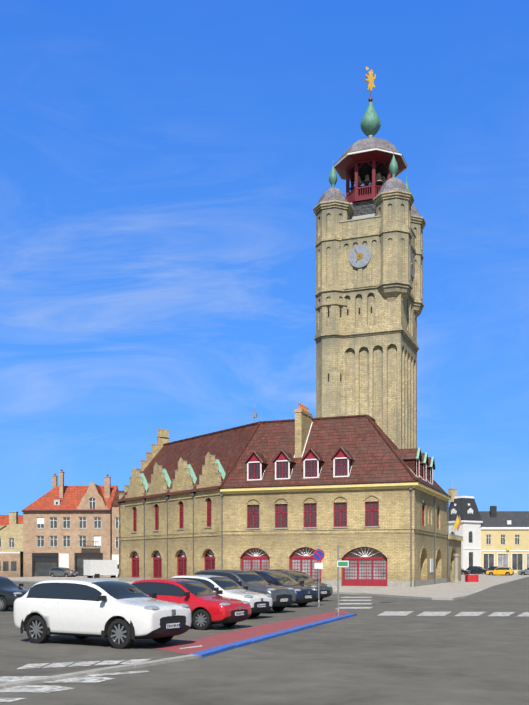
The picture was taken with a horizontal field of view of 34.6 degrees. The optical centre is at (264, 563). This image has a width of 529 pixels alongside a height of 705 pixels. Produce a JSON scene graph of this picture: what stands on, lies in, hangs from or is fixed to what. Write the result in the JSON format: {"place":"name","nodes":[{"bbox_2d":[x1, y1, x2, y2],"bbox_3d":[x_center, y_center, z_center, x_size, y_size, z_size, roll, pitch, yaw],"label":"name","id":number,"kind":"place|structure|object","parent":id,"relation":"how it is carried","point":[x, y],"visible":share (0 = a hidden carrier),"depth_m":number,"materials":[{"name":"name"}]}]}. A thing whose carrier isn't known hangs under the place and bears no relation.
{"place":"outdoors","nodes":[
{"label":"outdoors","id":0,"kind":"place"},
{"bbox_2d":[0,576,528,704],"bbox_3d":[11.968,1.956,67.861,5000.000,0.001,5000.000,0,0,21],"label":"asphalt ground","id":1,"kind":"structure","parent":0,"point":[366,657],"depth_m":16.03,"materials":[{"name":"grey asphalt"}]},
{"bbox_2d":[0,551,21,576],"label":"building","id":2,"kind":"structure","parent":1,"relation":"on","point":[9,563],"depth_m":123.70,"materials":[{"name":"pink brick"}]},
{"bbox_2d":[0,511,22,575],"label":"yellow house","id":3,"kind":"structure","parent":1,"relation":"on","point":[11,536],"depth_m":130.68,"materials":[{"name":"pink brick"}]},
{"bbox_2d":[0,515,22,525],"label":"orange roof house","id":4,"kind":"structure","parent":1,"relation":"on","point":[4,519],"depth_m":149.64,"materials":[{"name":"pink tile"}]},
{"bbox_2d":[0,698,24,701],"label":"zebra marking","id":5,"kind":"object","parent":1,"relation":"on","point":[8,699],"visible":1,"depth_m":12.20,"materials":[{"name":"white paint"}]},
{"bbox_2d":[0,685,73,692],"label":"zebra marking","id":6,"kind":"object","parent":1,"relation":"on","point":[40,688],"visible":0.8,"depth_m":13.28,"materials":[{"name":"white paint"}]},
{"bbox_2d":[0,676,114,682],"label":"zebra marking","id":7,"kind":"object","parent":1,"relation":"on","point":[81,679],"visible":0.6,"depth_m":14.31,"materials":[{"name":"white paint"}]},
{"bbox_2d":[49,567,78,576],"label":"car","id":8,"kind":"object","parent":1,"relation":"on","point":[60,572],"visible":0.96,"depth_m":118.49,"materials":[{"name":"grey paint"}]},
{"bbox_2d":[21,469,118,576],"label":"pink brick house","id":9,"kind":"structure","parent":1,"relation":"on","point":[70,527],"depth_m":124.59,"materials":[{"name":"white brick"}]},
{"bbox_2d":[0,654,199,688],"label":"grey kerb","id":10,"kind":"structure","parent":1,"relation":"on","point":[33,681],"depth_m":15.07,"materials":[{"name":"grey concrete"}]},
{"bbox_2d":[84,560,118,577],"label":"white van","id":11,"kind":"object","parent":1,"relation":"on","point":[96,568],"visible":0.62,"depth_m":109.83,"materials":[{"name":"white paint"}]},
{"bbox_2d":[110,491,123,575],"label":"narrow house","id":12,"kind":"structure","parent":1,"relation":"on","point":[115,528],"depth_m":124.07,"materials":[{"name":"pink brick"}]},
{"bbox_2d":[87,670,148,676],"bbox_3d":[-2.587,1.948,15.098,1.211,0.001,0.277,0,0,-33],"label":"zebra marking","id":13,"kind":"object","parent":1,"relation":"on","point":[117,673],"visible":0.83,"depth_m":15.09,"materials":[{"name":"white paint"}]},
{"bbox_2d":[0,587,357,675],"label":"parking lot","id":14,"kind":"structure","parent":1,"relation":"on","point":[18,649],"depth_m":20.55,"materials":[{"name":"grey asphalt"}]},
{"bbox_2d":[0,576,27,611],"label":"dark car","id":15,"kind":"object","parent":14,"relation":"on","point":[10,591],"visible":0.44,"depth_m":34.73,"materials":[{"name":"grey paint"}]},
{"bbox_2d":[17,663,48,668],"bbox_3d":[-4.397,1.946,16.195,0.399,0.001,0.944,0,0,-1],"label":"road marking","id":16,"kind":"object","parent":14,"relation":"on","point":[38,665],"visible":1,"depth_m":16.26,"materials":[{"name":"white paint"}]},
{"bbox_2d":[43,662,73,667],"bbox_3d":[-3.965,1.946,16.377,0.397,0.001,0.971,0,0,3],"label":"road marking","id":17,"kind":"object","parent":14,"relation":"on","point":[63,664],"visible":1,"depth_m":16.42,"materials":[{"name":"white paint"}]},
{"bbox_2d":[68,661,99,666],"bbox_3d":[-3.513,1.946,16.563,0.399,0.001,0.988,0,0,5],"label":"road marking","id":18,"kind":"object","parent":14,"relation":"on","point":[87,663],"visible":1,"depth_m":16.59,"materials":[{"name":"white paint"}]},
{"bbox_2d":[13,578,191,648],"bbox_3d":[-4.010,1.158,20.889,4.404,1.596,2.080,0,0,30],"label":"white suv","id":19,"kind":"object","parent":14,"relation":"on","point":[119,614],"visible":1,"depth_m":20.13,"materials":[{"name":"white paint"}]},
{"bbox_2d":[95,660,124,664],"bbox_3d":[-3.052,1.946,16.753,0.400,0.001,1.006,0,0,7],"label":"road marking","id":20,"kind":"object","parent":14,"relation":"on","point":[110,662],"visible":1,"depth_m":16.75,"materials":[{"name":"white paint"}]},
{"bbox_2d":[120,659,149,663],"bbox_3d":[-2.581,1.946,16.947,0.401,0.001,1.025,0,0,8],"label":"road marking","id":21,"kind":"object","parent":14,"relation":"on","point":[134,661],"visible":0.83,"depth_m":16.93,"materials":[{"name":"white paint"}]},
{"bbox_2d":[131,578,250,629],"bbox_3d":[-2.494,1.208,26.313,4.054,1.496,2.020,0,0,29],"label":"red hatchback car","id":22,"kind":"object","parent":14,"relation":"on","point":[208,607],"visible":0.62,"depth_m":25.45,"materials":[{"name":"red paint"}]},
{"bbox_2d":[172,575,272,616],"bbox_3d":[-1.829,1.182,31.096,4.174,1.548,2.030,0,0,33],"label":"car","id":23,"kind":"object","parent":14,"relation":"on","point":[259,602],"visible":0.42,"depth_m":30.31,"materials":[{"name":"white paint"}]},
{"bbox_2d":[193,569,295,611],"bbox_3d":[-1.079,1.093,34.911,4.704,1.726,2.160,0,0,37],"label":"grey suv","id":24,"kind":"object","parent":14,"relation":"on","point":[282,597],"visible":0.35,"depth_m":33.96,"materials":[{"name":"grey paint"}]},
{"bbox_2d":[155,610,349,654],"bbox_3d":[0.930,1.948,26.998,2.141,0.001,18.702,0,0,21],"label":"brick pavement strip","id":25,"kind":"object","parent":14,"relation":"on","point":[206,643],"visible":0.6,"depth_m":23.41,"materials":[{"name":"red brick"}]},
{"bbox_2d":[246,570,317,605],"bbox_3d":[0.218,1.122,39.394,4.554,1.669,2.130,0,0,39],"label":"car","id":26,"kind":"object","parent":14,"relation":"on","point":[304,594],"visible":0.48,"depth_m":38.37,"materials":[{"name":"blue paint"}]},
{"bbox_2d":[268,569,332,600],"bbox_3d":[1.363,1.122,45.256,4.554,1.669,2.130,0,0,41],"label":"car","id":27,"kind":"object","parent":14,"relation":"on","point":[325,590],"visible":0.31,"depth_m":44.27,"materials":[{"name":"grey paint"}]},
{"bbox_2d":[313,546,323,606],"bbox_3d":[2.456,0.581,38.466,0.540,2.750,0.090,0,0,15],"label":"no parking sign","id":28,"kind":"object","parent":14,"relation":"on","point":[318,554],"visible":0.9,"depth_m":38.44,"materials":[{"name":"blue"}]},
{"bbox_2d":[336,603,371,604],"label":"zebra marking","id":29,"kind":"object","parent":14,"relation":"on","point":[352,603],"visible":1,"depth_m":41.66,"materials":[{"name":"white paint"}]},
{"bbox_2d":[339,600,370,600],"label":"zebra marking","id":30,"kind":"object","parent":14,"relation":"on","point":[354,600],"visible":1,"depth_m":45.06,"materials":[{"name":"white paint"}]},
{"bbox_2d":[340,597,370,597],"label":"zebra marking","id":31,"kind":"object","parent":14,"relation":"on","point":[355,597],"visible":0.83,"depth_m":49.06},
{"bbox_2d":[118,429,242,581],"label":"hall wing","id":32,"kind":"structure","parent":1,"relation":"on","point":[207,535],"depth_m":81.35,"materials":[{"name":"beige brick"}]},
{"bbox_2d":[143,493,194,579],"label":"downspouts","id":33,"kind":"object","parent":32,"relation":"attached to","point":[167,498],"visible":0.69,"depth_m":81.47,"materials":[{"name":"metal"}]},
{"bbox_2d":[189,634,277,657],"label":"blue kerb","id":34,"kind":"structure","parent":1,"relation":"on","point":[218,649],"depth_m":19.71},
{"bbox_2d":[6,573,528,599],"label":"pavement","id":35,"kind":"structure","parent":1,"relation":"on","point":[462,589],"depth_m":63.05,"materials":[{"name":"beige concrete"}]},
{"bbox_2d":[220,481,450,586],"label":"hall block","id":36,"kind":"structure","parent":35,"relation":"on","point":[291,527],"depth_m":70.75,"materials":[{"name":"beige brick"}]},
{"bbox_2d":[117,414,447,501],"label":"hall roof","id":37,"kind":"structure","parent":36,"relation":"on","point":[367,443],"depth_m":74.53,"materials":[{"name":"brown tile"}]},
{"bbox_2d":[252,408,256,422],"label":"hall siren","id":38,"kind":"object","parent":37,"relation":"on","point":[254,415],"visible":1,"depth_m":78.35,"materials":[{"name":"grey metal"}]},
{"bbox_2d":[245,409,435,484],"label":"hall dormers","id":39,"kind":"object","parent":37,"relation":"on","point":[419,464],"visible":0.94,"depth_m":72.32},
{"bbox_2d":[298,403,308,411],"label":"chimney pots","id":40,"kind":"object","parent":39,"relation":"on","point":[300,406],"visible":0.79,"depth_m":74.48,"materials":[{"name":"orange ceramic"}]},
{"bbox_2d":[220,487,448,585],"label":"downspouts","id":41,"kind":"object","parent":36,"relation":"attached to","point":[410,489],"visible":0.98,"depth_m":73.79,"materials":[{"name":"grey metal"}]},
{"bbox_2d":[451,515,460,532],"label":"street flags","id":42,"kind":"object","parent":36,"relation":"attached to","point":[457,523],"visible":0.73,"depth_m":84.19,"materials":[{"name":"yellow fabric"}]},
{"bbox_2d":[449,534,462,581],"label":"gateway","id":43,"kind":"object","parent":35,"relation":"on","point":[455,544],"visible":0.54,"depth_m":88.47,"materials":[{"name":"beige stone"}]},
{"bbox_2d":[269,614,356,636],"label":"blue kerb","id":44,"kind":"structure","parent":1,"relation":"on","point":[304,627],"depth_m":26.37,"materials":[{"name":"blue paint"}]},
{"bbox_2d":[337,545,348,615],"bbox_3d":[2.858,0.631,31.032,0.437,2.650,0.090,0,0,21],"label":"street name sign","id":45,"kind":"object","parent":1,"relation":"on","point":[342,563],"visible":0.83,"depth_m":31.07,"materials":[{"name":"grey metal"}]},
{"bbox_2d":[335,607,371,608],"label":"zebra marking","id":46,"kind":"object","parent":1,"relation":"on","point":[354,607],"visible":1,"depth_m":37.43,"materials":[{"name":"white paint"}]},
{"bbox_2d":[313,177,425,547],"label":"belfry tower","id":47,"kind":"structure","parent":1,"relation":"on","point":[369,306],"depth_m":77.40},
{"bbox_2d":[333,137,406,219],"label":"belfry","id":48,"kind":"object","parent":47,"relation":"on","point":[371,157],"visible":0.42,"depth_m":78.96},
{"bbox_2d":[354,173,385,194],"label":"bells","id":49,"kind":"object","parent":48,"relation":"in","point":[379,179],"visible":0.4,"depth_m":79.91,"materials":[{"name":"metal"}]},
{"bbox_2d":[360,101,380,135],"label":"onion dome","id":50,"kind":"structure","parent":48,"relation":"on","point":[370,124],"depth_m":80.14,"materials":[{"name":"green metal"}]},
{"bbox_2d":[363,66,375,96],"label":"weather vane","id":51,"kind":"object","parent":50,"relation":"on","point":[370,80],"visible":0.98,"depth_m":80.66,"materials":[{"name":"gold metal"}]},
{"bbox_2d":[329,149,410,192],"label":"turret finials","id":52,"kind":"object","parent":47,"relation":"on","point":[393,168],"visible":0.62,"depth_m":78.70,"materials":[{"name":"green metal"}]},
{"bbox_2d":[377,611,413,615],"bbox_3d":[5.169,1.948,33.357,1.159,0.001,3.240,0,0,14],"label":"zebra marking","id":53,"kind":"object","parent":1,"relation":"on","point":[395,613],"visible":1,"depth_m":33.29,"materials":[{"name":"white paint"}]},
{"bbox_2d":[417,612,449,615],"bbox_3d":[6.619,1.948,33.233,1.076,0.001,3.308,0,0,18],"label":"zebra marking","id":54,"kind":"object","parent":1,"relation":"on","point":[433,613],"visible":1,"depth_m":32.63,"materials":[{"name":"white paint"}]},
{"bbox_2d":[453,554,458,582],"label":"stone column","id":55,"kind":"structure","parent":1,"relation":"on","point":[456,556],"depth_m":81.78,"materials":[{"name":"beige stone"}]},
{"bbox_2d":[448,488,482,569],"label":"white pavilion","id":56,"kind":"structure","parent":1,"relation":"on","point":[465,508],"depth_m":172.28,"materials":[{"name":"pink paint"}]},
{"bbox_2d":[461,568,470,574],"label":"black car","id":57,"kind":"object","parent":1,"relation":"on","point":[464,572],"visible":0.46,"depth_m":143.28,"materials":[{"name":"black paint"}]},
{"bbox_2d":[455,612,484,615],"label":"zebra marking","id":58,"kind":"object","parent":1,"relation":"on","point":[469,613],"visible":1,"depth_m":32.96,"materials":[{"name":"white paint"}]},
{"bbox_2d":[465,574,478,581],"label":"planter","id":59,"kind":"object","parent":1,"relation":"on","point":[471,578],"visible":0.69,"depth_m":85.50,"materials":[{"name":"red plastic"}]},
{"bbox_2d":[466,566,490,573],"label":"black car","id":60,"kind":"object","parent":1,"relation":"on","point":[477,570],"visible":0.77,"depth_m":150.96,"materials":[{"name":"grey paint"}]},
{"bbox_2d":[487,566,498,569],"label":"black car","id":61,"kind":"object","parent":1,"relation":"on","point":[492,567],"visible":0.27,"depth_m":151.52,"materials":[{"name":"black paint"}]},
{"bbox_2d":[486,567,513,575],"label":"yellow car","id":62,"kind":"object","parent":1,"relation":"on","point":[507,571],"visible":0.96,"depth_m":132.86,"materials":[{"name":"orange paint"}]},
{"bbox_2d":[488,612,514,615],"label":"zebra marking","id":63,"kind":"object","parent":1,"relation":"on","point":[501,613],"visible":1,"depth_m":32.96,"materials":[{"name":"white paint"}]},
{"bbox_2d":[479,506,528,572],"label":"building","id":64,"kind":"structure","parent":1,"relation":"on","point":[501,531],"depth_m":173.29,"materials":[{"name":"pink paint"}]},
{"bbox_2d":[518,568,528,574],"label":"silver car","id":65,"kind":"object","parent":1,"relation":"on","point":[524,572],"visible":0.94,"depth_m":136.38,"materials":[{"name":"grey paint"}]},
{"bbox_2d":[518,612,528,615],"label":"zebra marking","id":66,"kind":"object","parent":1,"relation":"on","point":[524,614],"visible":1,"depth_m":32.63,"materials":[{"name":"white paint"}]},
{"bbox_2d":[0,0,528,514],"label":"sky","id":67,"kind":"structure","parent":0,"point":[165,165],"materials":[{"name":"blue"}]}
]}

